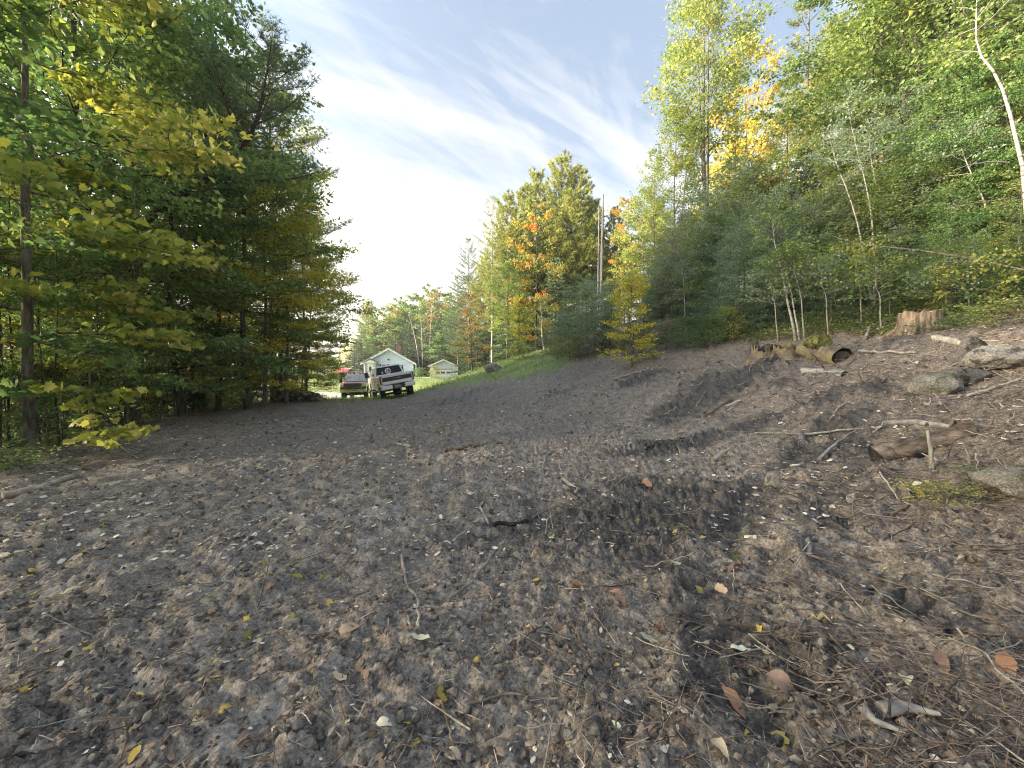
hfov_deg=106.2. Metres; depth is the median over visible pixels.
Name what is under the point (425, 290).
maple tree
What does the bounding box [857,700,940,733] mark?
driftwood
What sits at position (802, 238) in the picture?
young tree
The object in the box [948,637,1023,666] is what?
twig
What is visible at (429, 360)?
spruce tree
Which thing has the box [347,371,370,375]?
railing
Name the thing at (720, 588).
fallen leaf
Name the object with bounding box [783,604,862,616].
twig
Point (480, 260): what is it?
pine tree
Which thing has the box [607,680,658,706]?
twig
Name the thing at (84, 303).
young tree
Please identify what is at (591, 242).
pine tree
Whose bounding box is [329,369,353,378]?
red roofed shed
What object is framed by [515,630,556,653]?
twig
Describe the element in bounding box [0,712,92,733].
twig
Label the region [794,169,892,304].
young tree
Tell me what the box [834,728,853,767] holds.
twig
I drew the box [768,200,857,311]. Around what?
young tree
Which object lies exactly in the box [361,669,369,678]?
fallen leaf
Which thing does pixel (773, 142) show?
aspen tree
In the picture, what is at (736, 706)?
fallen leaf
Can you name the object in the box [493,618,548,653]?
twig
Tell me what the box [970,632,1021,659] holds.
twig
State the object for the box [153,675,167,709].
stick
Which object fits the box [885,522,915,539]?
twig
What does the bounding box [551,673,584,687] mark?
twig
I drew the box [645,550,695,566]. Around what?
twig
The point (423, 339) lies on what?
spruce tree
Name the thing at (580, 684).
twig
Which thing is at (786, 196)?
young tree
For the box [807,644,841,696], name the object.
stick
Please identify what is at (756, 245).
young tree
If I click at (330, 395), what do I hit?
driveway
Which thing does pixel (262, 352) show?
young tree
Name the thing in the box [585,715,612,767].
twig
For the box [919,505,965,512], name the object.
twig
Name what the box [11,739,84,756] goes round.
twig
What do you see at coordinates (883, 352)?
stick
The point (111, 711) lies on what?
twig
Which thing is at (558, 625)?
fallen leaf
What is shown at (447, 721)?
stick
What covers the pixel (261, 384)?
young tree
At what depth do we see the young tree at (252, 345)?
20.05 m
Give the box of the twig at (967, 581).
[932,574,1016,588]
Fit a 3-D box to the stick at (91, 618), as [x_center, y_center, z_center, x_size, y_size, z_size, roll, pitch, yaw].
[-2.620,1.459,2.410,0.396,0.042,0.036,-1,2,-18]
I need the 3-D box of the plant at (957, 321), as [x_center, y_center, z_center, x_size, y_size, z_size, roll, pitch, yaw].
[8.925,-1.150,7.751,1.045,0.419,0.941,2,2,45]
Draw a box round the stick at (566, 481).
[561,477,579,489]
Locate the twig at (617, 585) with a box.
[603,583,635,586]
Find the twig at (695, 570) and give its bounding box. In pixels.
[671,562,715,578]
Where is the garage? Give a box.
[428,359,456,377]
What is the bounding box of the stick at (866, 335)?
[863,325,871,339]
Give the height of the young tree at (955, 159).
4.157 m
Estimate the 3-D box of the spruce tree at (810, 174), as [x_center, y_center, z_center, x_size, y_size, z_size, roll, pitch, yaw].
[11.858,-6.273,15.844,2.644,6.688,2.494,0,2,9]
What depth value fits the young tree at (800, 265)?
10.39 m
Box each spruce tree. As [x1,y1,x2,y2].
[343,342,363,373]
[347,339,368,373]
[350,323,371,373]
[368,318,401,353]
[386,335,403,351]
[391,307,418,351]
[394,318,421,367]
[409,323,435,376]
[413,318,434,375]
[419,335,438,375]
[420,318,446,376]
[424,318,449,366]
[427,313,461,368]
[433,318,462,369]
[450,323,480,374]
[450,330,489,372]
[455,330,493,375]
[458,276,478,359]
[474,320,508,363]
[485,324,503,361]
[489,329,510,360]
[493,336,528,360]
[494,275,544,356]
[503,311,539,357]
[533,257,579,345]
[766,147,828,307]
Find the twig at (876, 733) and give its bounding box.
[863,712,885,767]
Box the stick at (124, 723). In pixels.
[120,720,127,758]
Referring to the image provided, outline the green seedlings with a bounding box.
[7,351,989,714]
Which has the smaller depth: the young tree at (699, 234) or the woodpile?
the young tree at (699, 234)
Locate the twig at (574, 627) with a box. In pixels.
[565,608,581,641]
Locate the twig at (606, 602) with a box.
[602,585,609,618]
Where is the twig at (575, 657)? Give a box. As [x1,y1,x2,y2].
[572,639,583,683]
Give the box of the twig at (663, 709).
[648,702,678,715]
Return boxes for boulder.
[483,363,501,372]
[906,372,964,396]
[939,368,995,386]
[949,336,987,363]
[961,344,1023,368]
[968,465,1023,499]
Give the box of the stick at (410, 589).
[400,554,420,629]
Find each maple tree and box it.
[0,0,167,398]
[0,0,169,383]
[0,0,258,430]
[0,0,270,423]
[0,0,279,450]
[0,0,320,424]
[0,0,334,416]
[0,0,348,415]
[0,25,73,281]
[1,14,253,402]
[2,12,109,267]
[3,92,183,343]
[8,255,153,420]
[46,0,339,409]
[94,44,320,403]
[98,100,325,410]
[173,138,361,406]
[193,81,382,401]
[224,188,355,403]
[248,323,346,396]
[249,210,366,392]
[255,331,343,396]
[336,347,350,368]
[345,339,362,366]
[357,344,380,373]
[362,306,401,356]
[362,321,402,353]
[373,296,420,349]
[377,316,425,359]
[380,302,401,351]
[388,292,436,366]
[390,308,432,351]
[397,283,454,358]
[404,339,421,362]
[406,302,455,350]
[415,292,449,365]
[419,302,474,347]
[421,332,456,364]
[424,293,454,330]
[429,297,486,355]
[450,293,496,370]
[481,239,534,343]
[482,254,532,357]
[487,314,520,355]
[502,293,537,351]
[504,194,568,349]
[561,271,593,331]
[596,269,664,367]
[603,196,657,323]
[607,183,683,316]
[607,301,628,323]
[611,202,680,309]
[630,230,650,313]
[634,226,669,307]
[686,107,808,255]
[703,34,803,235]
[736,0,1023,244]
[774,28,936,188]
[777,0,1023,216]
[788,73,831,194]
[806,0,1023,234]
[809,15,952,158]
[824,77,1023,282]
[859,56,1023,291]
[914,20,1023,268]
[955,76,1023,265]
[967,32,1023,123]
[996,52,1023,116]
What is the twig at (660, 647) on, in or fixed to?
on the ground at (454, 400)
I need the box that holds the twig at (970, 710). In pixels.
[939,704,976,754]
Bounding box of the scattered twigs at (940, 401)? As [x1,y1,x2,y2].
[542,330,1023,510]
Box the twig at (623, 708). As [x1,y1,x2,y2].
[601,699,640,715]
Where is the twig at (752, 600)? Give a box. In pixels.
[727,591,776,610]
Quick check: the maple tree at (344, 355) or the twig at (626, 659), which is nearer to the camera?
the twig at (626, 659)
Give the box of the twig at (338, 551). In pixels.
[320,545,355,557]
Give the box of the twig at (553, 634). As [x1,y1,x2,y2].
[536,630,570,639]
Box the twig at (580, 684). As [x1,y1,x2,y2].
[569,663,589,706]
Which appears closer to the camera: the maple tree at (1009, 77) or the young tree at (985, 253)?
the young tree at (985, 253)
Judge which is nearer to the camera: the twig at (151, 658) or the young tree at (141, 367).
the twig at (151, 658)
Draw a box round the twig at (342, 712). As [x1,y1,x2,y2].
[335,687,349,735]
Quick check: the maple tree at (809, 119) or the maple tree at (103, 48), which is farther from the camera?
the maple tree at (809, 119)
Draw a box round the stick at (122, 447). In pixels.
[119,445,139,458]
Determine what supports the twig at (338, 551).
on the ground at (454, 400)
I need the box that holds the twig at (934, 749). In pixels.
[906,747,956,754]
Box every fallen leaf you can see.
[17,683,38,692]
[61,586,82,593]
[82,645,91,649]
[87,649,97,654]
[128,742,141,763]
[208,704,213,714]
[216,703,233,717]
[235,730,250,744]
[264,581,274,588]
[309,668,318,680]
[326,598,332,605]
[333,671,346,680]
[338,622,359,633]
[355,662,363,671]
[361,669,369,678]
[375,716,391,725]
[409,633,431,641]
[412,738,422,747]
[437,685,447,707]
[441,746,460,759]
[473,655,483,663]
[503,696,510,707]
[555,622,561,628]
[569,579,581,586]
[606,587,625,606]
[612,720,621,730]
[636,632,658,643]
[639,477,651,486]
[653,622,665,634]
[707,732,729,761]
[715,583,727,592]
[716,676,745,718]
[728,644,749,650]
[730,563,742,571]
[756,623,761,632]
[757,668,795,700]
[770,729,789,750]
[807,612,840,624]
[898,673,912,684]
[904,486,924,497]
[912,481,928,486]
[929,678,939,686]
[933,650,949,672]
[954,554,979,563]
[995,641,1016,675]
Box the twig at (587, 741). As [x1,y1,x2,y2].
[571,719,598,757]
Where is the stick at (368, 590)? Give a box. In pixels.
[356,578,375,595]
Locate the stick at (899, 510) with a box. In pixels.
[890,490,953,515]
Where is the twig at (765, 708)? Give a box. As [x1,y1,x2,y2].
[746,705,784,712]
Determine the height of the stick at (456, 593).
0.037 m
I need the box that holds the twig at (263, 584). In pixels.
[255,558,270,611]
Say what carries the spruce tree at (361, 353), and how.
on the ground at (454, 400)
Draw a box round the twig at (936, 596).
[914,584,956,604]
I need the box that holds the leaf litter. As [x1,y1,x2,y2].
[0,321,1023,767]
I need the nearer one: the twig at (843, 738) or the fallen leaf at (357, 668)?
the twig at (843, 738)
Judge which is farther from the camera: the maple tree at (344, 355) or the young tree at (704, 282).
the maple tree at (344, 355)
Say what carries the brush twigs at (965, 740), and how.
on the ground at (454, 400)
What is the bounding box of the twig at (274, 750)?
[273,728,278,767]
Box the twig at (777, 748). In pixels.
[750,737,826,767]
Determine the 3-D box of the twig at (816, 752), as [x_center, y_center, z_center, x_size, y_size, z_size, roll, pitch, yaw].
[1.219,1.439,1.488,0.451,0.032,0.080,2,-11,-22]
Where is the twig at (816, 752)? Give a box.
[794,735,856,767]
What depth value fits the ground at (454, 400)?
3.14 m
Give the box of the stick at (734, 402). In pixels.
[723,399,740,406]
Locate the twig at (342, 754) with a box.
[323,730,383,767]
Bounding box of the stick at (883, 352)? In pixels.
[858,349,916,353]
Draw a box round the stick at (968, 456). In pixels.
[962,442,970,464]
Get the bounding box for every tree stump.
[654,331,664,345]
[740,339,772,366]
[769,342,798,360]
[878,309,962,338]
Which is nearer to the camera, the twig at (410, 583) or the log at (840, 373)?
the twig at (410, 583)
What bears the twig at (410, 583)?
on the ground at (454, 400)
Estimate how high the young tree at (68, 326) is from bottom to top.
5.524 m
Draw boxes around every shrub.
[0,363,79,450]
[0,401,22,444]
[2,381,64,436]
[9,415,75,444]
[39,369,154,430]
[94,394,129,423]
[119,383,191,415]
[150,389,208,411]
[186,391,214,409]
[186,392,219,411]
[311,363,338,381]
[317,357,344,377]
[412,366,427,377]
[428,364,441,378]
[504,343,532,359]
[532,337,554,354]
[544,335,574,355]
[555,333,601,357]
[577,327,628,353]
[612,322,652,353]
[644,319,692,350]
[664,313,712,349]
[684,311,733,349]
[705,303,755,340]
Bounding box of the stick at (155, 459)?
[152,456,191,460]
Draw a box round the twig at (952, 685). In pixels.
[937,672,964,703]
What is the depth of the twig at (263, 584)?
2.73 m
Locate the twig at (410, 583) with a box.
[390,574,432,589]
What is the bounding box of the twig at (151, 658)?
[144,647,157,670]
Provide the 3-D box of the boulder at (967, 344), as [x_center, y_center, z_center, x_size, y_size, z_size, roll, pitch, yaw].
[7.350,-0.439,6.178,0.570,0.667,0.434,0,2,0]
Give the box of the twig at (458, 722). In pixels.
[419,694,470,729]
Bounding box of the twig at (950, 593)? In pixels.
[932,590,971,595]
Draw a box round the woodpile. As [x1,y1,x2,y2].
[254,381,333,402]
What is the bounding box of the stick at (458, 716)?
[455,712,481,765]
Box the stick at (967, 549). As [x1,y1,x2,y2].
[869,548,1023,553]
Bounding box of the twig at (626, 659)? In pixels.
[606,647,645,671]
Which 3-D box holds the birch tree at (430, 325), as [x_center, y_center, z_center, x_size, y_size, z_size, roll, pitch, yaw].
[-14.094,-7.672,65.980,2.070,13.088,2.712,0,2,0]
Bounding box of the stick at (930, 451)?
[926,430,934,470]
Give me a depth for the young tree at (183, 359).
15.27 m
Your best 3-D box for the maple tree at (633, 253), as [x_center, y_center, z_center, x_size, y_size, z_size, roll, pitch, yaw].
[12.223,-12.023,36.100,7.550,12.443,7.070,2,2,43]
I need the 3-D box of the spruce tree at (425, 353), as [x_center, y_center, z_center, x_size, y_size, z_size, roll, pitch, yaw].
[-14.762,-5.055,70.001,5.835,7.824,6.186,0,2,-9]
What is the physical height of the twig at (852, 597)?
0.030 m
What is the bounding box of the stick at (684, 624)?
[675,620,690,632]
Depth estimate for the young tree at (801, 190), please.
16.09 m
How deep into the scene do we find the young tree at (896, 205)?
11.01 m
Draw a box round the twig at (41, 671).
[0,651,90,689]
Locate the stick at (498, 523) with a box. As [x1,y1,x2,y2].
[492,519,532,526]
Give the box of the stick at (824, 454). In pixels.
[817,432,851,459]
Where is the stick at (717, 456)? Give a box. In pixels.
[711,447,730,461]
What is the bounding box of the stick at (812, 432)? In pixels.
[754,426,881,434]
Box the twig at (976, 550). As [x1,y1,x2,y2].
[937,537,1023,562]
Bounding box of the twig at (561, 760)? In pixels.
[539,752,582,761]
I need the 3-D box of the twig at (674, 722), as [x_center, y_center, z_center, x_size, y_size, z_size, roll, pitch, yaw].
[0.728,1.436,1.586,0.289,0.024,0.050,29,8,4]
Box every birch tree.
[406,307,419,375]
[415,305,427,376]
[425,302,436,374]
[524,294,553,349]
[734,197,813,340]
[750,235,828,339]
[797,111,884,311]
[814,75,889,302]
[826,110,920,298]
[902,98,1021,272]
[914,0,1023,208]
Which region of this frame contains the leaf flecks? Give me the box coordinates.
[0,322,1023,563]
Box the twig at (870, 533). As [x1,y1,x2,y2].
[859,524,880,540]
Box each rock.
[434,426,444,432]
[607,389,617,396]
[706,545,715,554]
[741,523,753,539]
[764,471,780,487]
[846,493,856,503]
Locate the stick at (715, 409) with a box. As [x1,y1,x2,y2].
[704,399,731,416]
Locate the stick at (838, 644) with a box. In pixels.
[828,632,880,688]
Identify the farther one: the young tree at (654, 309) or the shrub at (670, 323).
the young tree at (654, 309)
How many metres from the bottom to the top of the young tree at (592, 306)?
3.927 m
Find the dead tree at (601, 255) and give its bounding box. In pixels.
[593,194,603,330]
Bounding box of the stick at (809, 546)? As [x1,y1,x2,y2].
[805,538,811,556]
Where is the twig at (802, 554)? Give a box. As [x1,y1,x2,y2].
[790,541,809,566]
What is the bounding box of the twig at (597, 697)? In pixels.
[597,682,605,712]
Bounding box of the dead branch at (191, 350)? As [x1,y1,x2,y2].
[157,323,210,370]
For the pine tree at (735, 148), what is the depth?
20.61 m
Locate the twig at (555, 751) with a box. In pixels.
[536,738,571,759]
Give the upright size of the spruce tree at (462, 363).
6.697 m
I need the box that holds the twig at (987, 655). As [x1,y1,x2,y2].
[956,628,1023,693]
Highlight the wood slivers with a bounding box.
[2,316,1023,767]
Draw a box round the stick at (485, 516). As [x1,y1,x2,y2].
[479,467,553,524]
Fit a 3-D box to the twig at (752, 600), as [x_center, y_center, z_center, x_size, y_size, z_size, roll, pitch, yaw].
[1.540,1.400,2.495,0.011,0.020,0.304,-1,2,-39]
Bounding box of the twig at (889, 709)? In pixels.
[887,681,890,717]
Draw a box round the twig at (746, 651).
[720,646,769,657]
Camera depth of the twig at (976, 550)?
2.61 m
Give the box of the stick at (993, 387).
[966,377,1023,396]
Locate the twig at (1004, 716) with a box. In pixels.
[983,713,1023,717]
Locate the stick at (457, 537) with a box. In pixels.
[455,526,472,539]
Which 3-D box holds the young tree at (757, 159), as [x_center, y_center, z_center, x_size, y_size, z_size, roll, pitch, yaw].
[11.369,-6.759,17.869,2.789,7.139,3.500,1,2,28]
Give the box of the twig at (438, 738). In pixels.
[418,733,467,744]
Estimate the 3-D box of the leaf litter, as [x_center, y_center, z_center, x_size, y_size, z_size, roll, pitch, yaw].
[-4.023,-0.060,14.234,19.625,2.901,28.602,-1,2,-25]
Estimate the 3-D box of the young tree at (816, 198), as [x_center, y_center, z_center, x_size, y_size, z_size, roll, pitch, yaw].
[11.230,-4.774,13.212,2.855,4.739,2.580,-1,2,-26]
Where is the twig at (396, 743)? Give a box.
[376,742,415,746]
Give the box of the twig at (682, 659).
[673,646,688,671]
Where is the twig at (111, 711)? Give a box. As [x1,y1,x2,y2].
[93,687,132,730]
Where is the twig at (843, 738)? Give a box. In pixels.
[818,726,858,744]
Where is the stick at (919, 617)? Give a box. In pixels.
[815,592,1023,638]
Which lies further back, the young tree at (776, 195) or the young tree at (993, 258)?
the young tree at (776, 195)
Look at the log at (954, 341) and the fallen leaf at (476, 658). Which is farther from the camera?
the log at (954, 341)
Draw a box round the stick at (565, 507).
[532,505,615,517]
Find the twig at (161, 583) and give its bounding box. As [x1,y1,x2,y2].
[135,572,183,594]
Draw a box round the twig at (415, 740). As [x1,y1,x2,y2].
[398,728,444,746]
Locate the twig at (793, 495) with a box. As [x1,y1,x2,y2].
[771,489,823,500]
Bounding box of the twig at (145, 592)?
[119,589,169,595]
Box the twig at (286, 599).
[260,588,310,606]
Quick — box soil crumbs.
[0,321,1023,767]
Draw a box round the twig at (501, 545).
[479,541,522,546]
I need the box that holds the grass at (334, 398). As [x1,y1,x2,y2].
[223,351,581,405]
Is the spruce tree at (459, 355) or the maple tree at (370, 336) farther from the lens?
the maple tree at (370, 336)
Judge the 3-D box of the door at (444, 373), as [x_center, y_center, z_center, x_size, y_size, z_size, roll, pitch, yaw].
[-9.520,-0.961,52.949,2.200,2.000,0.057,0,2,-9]
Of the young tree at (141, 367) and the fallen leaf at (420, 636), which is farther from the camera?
the young tree at (141, 367)
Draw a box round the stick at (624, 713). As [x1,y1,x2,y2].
[615,706,634,748]
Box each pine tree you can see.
[84,0,324,416]
[203,10,358,400]
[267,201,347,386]
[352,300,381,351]
[440,277,474,374]
[441,237,498,369]
[463,194,518,362]
[467,253,505,343]
[474,189,539,342]
[505,183,551,313]
[510,166,565,312]
[522,148,590,313]
[538,163,617,310]
[573,198,615,328]
[591,205,631,325]
[612,241,640,320]
[722,107,746,210]
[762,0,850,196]
[870,7,1023,129]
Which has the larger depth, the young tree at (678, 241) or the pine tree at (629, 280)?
the pine tree at (629, 280)
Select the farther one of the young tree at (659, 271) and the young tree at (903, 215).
the young tree at (659, 271)
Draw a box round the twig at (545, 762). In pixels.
[543,700,554,767]
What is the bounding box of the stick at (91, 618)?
[50,614,131,622]
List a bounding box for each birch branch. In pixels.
[947,199,1023,208]
[953,161,1008,170]
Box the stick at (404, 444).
[396,442,411,447]
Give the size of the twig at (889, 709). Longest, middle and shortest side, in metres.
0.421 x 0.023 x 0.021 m
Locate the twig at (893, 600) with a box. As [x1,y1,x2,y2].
[871,585,922,620]
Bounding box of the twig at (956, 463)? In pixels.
[937,460,984,468]
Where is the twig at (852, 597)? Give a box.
[840,583,866,615]
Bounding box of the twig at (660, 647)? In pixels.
[636,637,689,656]
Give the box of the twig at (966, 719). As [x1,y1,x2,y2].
[940,717,990,720]
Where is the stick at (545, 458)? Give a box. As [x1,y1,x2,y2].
[542,450,553,469]
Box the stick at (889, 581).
[806,552,1002,622]
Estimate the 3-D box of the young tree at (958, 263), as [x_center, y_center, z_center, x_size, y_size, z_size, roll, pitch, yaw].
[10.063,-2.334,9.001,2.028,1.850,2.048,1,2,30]
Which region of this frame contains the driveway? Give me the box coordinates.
[296,392,390,398]
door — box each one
[367,363,373,375]
[435,370,450,377]
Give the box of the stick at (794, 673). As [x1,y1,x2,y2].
[786,669,842,683]
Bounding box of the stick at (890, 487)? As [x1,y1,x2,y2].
[879,471,911,504]
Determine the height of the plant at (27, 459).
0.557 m
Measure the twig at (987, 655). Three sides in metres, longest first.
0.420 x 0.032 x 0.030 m
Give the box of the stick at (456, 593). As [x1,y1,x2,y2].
[447,550,495,601]
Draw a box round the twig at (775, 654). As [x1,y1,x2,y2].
[754,644,799,665]
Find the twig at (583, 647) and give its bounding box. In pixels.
[573,633,597,662]
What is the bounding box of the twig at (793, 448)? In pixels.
[778,443,807,450]
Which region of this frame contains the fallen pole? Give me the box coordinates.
[827,234,1023,270]
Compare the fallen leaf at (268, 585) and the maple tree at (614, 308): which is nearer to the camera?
the fallen leaf at (268, 585)
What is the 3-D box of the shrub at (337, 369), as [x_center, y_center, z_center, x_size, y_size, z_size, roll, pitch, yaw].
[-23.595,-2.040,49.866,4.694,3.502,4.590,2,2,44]
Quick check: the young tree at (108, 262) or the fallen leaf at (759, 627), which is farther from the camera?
the young tree at (108, 262)
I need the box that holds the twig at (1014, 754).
[947,708,1023,761]
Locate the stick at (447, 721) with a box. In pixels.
[441,699,453,745]
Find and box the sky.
[2,0,1022,373]
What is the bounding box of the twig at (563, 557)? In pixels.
[550,548,579,566]
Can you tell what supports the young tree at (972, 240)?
on the ground at (454, 400)
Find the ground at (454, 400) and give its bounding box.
[0,272,1023,767]
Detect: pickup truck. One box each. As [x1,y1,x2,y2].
[339,374,370,398]
[364,363,414,398]
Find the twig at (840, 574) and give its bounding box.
[817,559,859,586]
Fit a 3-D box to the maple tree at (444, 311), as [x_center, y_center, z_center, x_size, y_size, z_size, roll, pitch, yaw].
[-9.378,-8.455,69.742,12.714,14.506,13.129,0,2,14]
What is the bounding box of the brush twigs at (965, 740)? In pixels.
[525,357,1023,767]
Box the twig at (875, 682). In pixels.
[860,670,891,697]
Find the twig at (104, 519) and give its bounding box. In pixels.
[85,516,126,521]
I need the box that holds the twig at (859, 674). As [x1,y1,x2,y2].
[853,669,882,676]
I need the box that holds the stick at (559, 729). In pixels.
[548,701,567,767]
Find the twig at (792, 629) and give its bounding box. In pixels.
[787,626,882,645]
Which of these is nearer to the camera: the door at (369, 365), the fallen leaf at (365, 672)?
the fallen leaf at (365, 672)
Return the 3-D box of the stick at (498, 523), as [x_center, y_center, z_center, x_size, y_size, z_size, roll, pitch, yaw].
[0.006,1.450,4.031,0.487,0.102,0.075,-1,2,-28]
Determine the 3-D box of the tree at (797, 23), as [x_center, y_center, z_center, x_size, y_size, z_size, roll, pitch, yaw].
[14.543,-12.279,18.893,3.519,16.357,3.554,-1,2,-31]
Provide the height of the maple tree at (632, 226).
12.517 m
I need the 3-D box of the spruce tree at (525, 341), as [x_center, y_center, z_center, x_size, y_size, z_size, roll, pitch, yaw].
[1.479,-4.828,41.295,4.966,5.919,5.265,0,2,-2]
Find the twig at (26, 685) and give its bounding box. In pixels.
[1,681,46,691]
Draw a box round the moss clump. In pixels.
[803,334,832,348]
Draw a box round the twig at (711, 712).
[691,683,731,745]
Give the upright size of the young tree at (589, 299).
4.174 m
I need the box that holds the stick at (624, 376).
[613,368,648,379]
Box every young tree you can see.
[0,128,121,434]
[0,130,104,446]
[0,164,110,444]
[0,204,76,396]
[0,223,106,445]
[0,253,105,445]
[0,306,41,447]
[1,176,164,428]
[1,301,47,432]
[2,211,110,433]
[2,326,50,427]
[8,190,159,435]
[10,225,151,432]
[14,250,140,386]
[16,183,158,411]
[20,311,103,439]
[39,199,178,426]
[41,203,157,385]
[57,309,123,413]
[66,336,111,429]
[93,257,169,415]
[93,311,152,396]
[96,308,171,413]
[103,319,161,415]
[108,264,177,411]
[119,152,239,408]
[129,251,193,417]
[139,309,170,413]
[140,232,202,411]
[141,268,204,411]
[143,264,217,412]
[145,207,227,409]
[148,293,205,412]
[153,270,225,400]
[167,336,209,409]
[170,300,225,401]
[184,336,217,408]
[234,300,280,403]
[236,314,261,384]
[245,304,281,397]
[247,346,278,401]
[255,310,295,402]
[535,315,555,352]
[540,316,572,358]
[542,312,569,351]
[548,289,593,359]
[561,270,611,355]
[564,281,624,344]
[566,304,589,349]
[566,309,591,334]
[575,280,609,347]
[585,279,628,347]
[588,293,624,347]
[594,314,617,346]
[595,313,611,344]
[602,309,620,342]
[608,300,635,349]
[614,268,668,339]
[625,285,646,334]
[626,265,683,330]
[633,221,706,321]
[634,266,682,328]
[634,280,668,332]
[636,279,665,334]
[640,245,677,318]
[644,247,689,320]
[644,285,663,328]
[645,254,691,330]
[646,275,675,327]
[647,234,709,316]
[648,221,703,336]
[649,207,698,316]
[650,223,690,321]
[656,241,692,326]
[660,207,702,314]
[662,224,710,336]
[666,204,735,330]
[667,232,705,331]
[670,162,753,315]
[673,197,739,327]
[678,228,710,320]
[679,216,745,323]
[681,211,747,320]
[682,184,726,302]
[682,208,749,315]
[684,235,728,315]
[690,223,740,319]
[691,186,756,308]
[692,211,758,326]
[692,309,705,332]
[694,157,790,303]
[696,138,794,296]
[698,179,780,315]
[699,213,774,324]
[700,282,726,328]
[702,194,796,320]
[703,244,759,326]
[704,148,775,309]
[705,201,798,317]
[707,291,729,330]
[708,209,767,322]
[709,219,773,333]
[711,260,757,333]
[712,254,772,334]
[722,155,814,310]
[726,150,788,290]
[730,150,783,312]
[732,173,807,316]
[733,257,793,325]
[736,255,809,342]
[737,215,794,320]
[738,163,795,312]
[751,236,859,339]
[752,217,814,315]
[755,239,808,320]
[759,214,819,307]
[763,215,833,312]
[764,208,853,307]
[766,159,830,245]
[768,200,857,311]
[769,188,823,299]
[770,215,822,311]
[771,167,824,254]
[773,194,826,307]
[777,189,847,317]
[779,218,827,313]
[782,189,836,296]
[783,248,882,333]
[788,218,831,311]
[792,169,881,303]
[792,186,882,310]
[793,166,880,310]
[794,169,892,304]
[797,191,865,311]
[797,286,815,316]
[800,153,870,189]
[800,195,881,310]
[801,250,852,319]
[802,185,829,250]
[803,233,862,325]
[805,149,872,203]
[807,181,878,307]
[808,166,879,296]
[809,138,890,196]
[809,188,882,296]
[810,159,857,216]
[817,206,865,305]
[817,231,911,325]
[818,185,938,296]
[825,153,936,304]
[827,247,927,331]
[840,152,983,301]
[840,285,859,317]
[843,179,897,290]
[854,144,952,300]
[858,118,935,170]
[858,178,920,300]
[859,220,946,310]
[860,169,953,293]
[861,116,949,224]
[863,244,917,316]
[864,158,958,272]
[867,149,959,292]
[867,171,934,292]
[873,167,942,288]
[875,173,940,295]
[881,235,1013,315]
[882,162,995,289]
[883,255,924,311]
[895,171,1001,289]
[901,155,964,286]
[901,181,1022,308]
[903,246,953,307]
[906,238,957,300]
[909,112,990,170]
[909,247,1023,309]
[911,130,1023,270]
[912,233,968,301]
[914,136,1022,267]
[914,218,995,313]
[916,149,1023,266]
[918,146,989,230]
[920,129,1020,280]
[920,250,982,312]
[927,121,1023,284]
[930,170,1003,289]
[931,224,1017,306]
[932,237,968,294]
[948,159,1022,273]
[949,234,1011,300]
[951,141,1023,264]
[953,245,1021,303]
[956,137,1023,283]
[970,245,1021,301]
[977,236,1009,292]
[978,139,1023,283]
[978,169,1023,291]
[986,108,1023,142]
[992,201,1023,284]
[992,208,1023,291]
[997,227,1023,285]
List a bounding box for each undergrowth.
[0,396,276,470]
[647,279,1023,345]
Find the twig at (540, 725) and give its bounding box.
[516,722,571,728]
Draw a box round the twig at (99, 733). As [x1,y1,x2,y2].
[67,721,137,744]
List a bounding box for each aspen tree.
[627,145,680,324]
[637,0,785,318]
[640,98,717,322]
[754,71,812,205]
[780,25,876,177]
[802,0,960,289]
[812,0,910,169]
[834,0,1023,164]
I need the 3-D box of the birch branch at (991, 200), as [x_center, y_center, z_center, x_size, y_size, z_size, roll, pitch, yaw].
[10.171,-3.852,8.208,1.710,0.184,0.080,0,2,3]
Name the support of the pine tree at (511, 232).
on the ground at (454, 400)
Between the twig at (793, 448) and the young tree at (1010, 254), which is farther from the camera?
the young tree at (1010, 254)
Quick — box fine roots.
[0,321,1023,767]
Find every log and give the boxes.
[1,473,79,498]
[795,343,853,363]
[800,368,847,376]
[868,422,978,461]
[883,419,951,427]
[931,334,960,345]
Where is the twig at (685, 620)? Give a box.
[658,610,707,625]
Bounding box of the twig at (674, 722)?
[655,710,697,735]
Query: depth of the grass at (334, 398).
25.13 m
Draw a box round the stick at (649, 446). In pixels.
[645,442,670,447]
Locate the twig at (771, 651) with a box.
[748,633,801,668]
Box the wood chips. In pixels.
[0,323,1022,767]
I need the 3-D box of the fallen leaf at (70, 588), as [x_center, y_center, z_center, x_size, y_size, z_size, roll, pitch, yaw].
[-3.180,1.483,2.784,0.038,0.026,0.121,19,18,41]
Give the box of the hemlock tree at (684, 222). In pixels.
[668,198,704,308]
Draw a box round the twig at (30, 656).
[0,647,58,665]
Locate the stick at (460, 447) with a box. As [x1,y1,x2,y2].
[444,442,502,451]
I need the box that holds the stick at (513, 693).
[467,692,582,704]
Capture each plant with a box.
[0,442,80,472]
[0,450,49,470]
[760,326,816,340]
[880,319,957,335]
[882,477,980,507]
[894,476,1008,509]
[918,316,994,332]
[944,301,1023,328]
[946,293,1023,324]
[946,463,985,488]
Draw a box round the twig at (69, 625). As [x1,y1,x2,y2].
[46,614,93,635]
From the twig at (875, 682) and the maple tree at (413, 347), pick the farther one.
the maple tree at (413, 347)
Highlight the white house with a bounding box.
[360,345,416,376]
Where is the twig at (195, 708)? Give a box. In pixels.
[177,700,212,710]

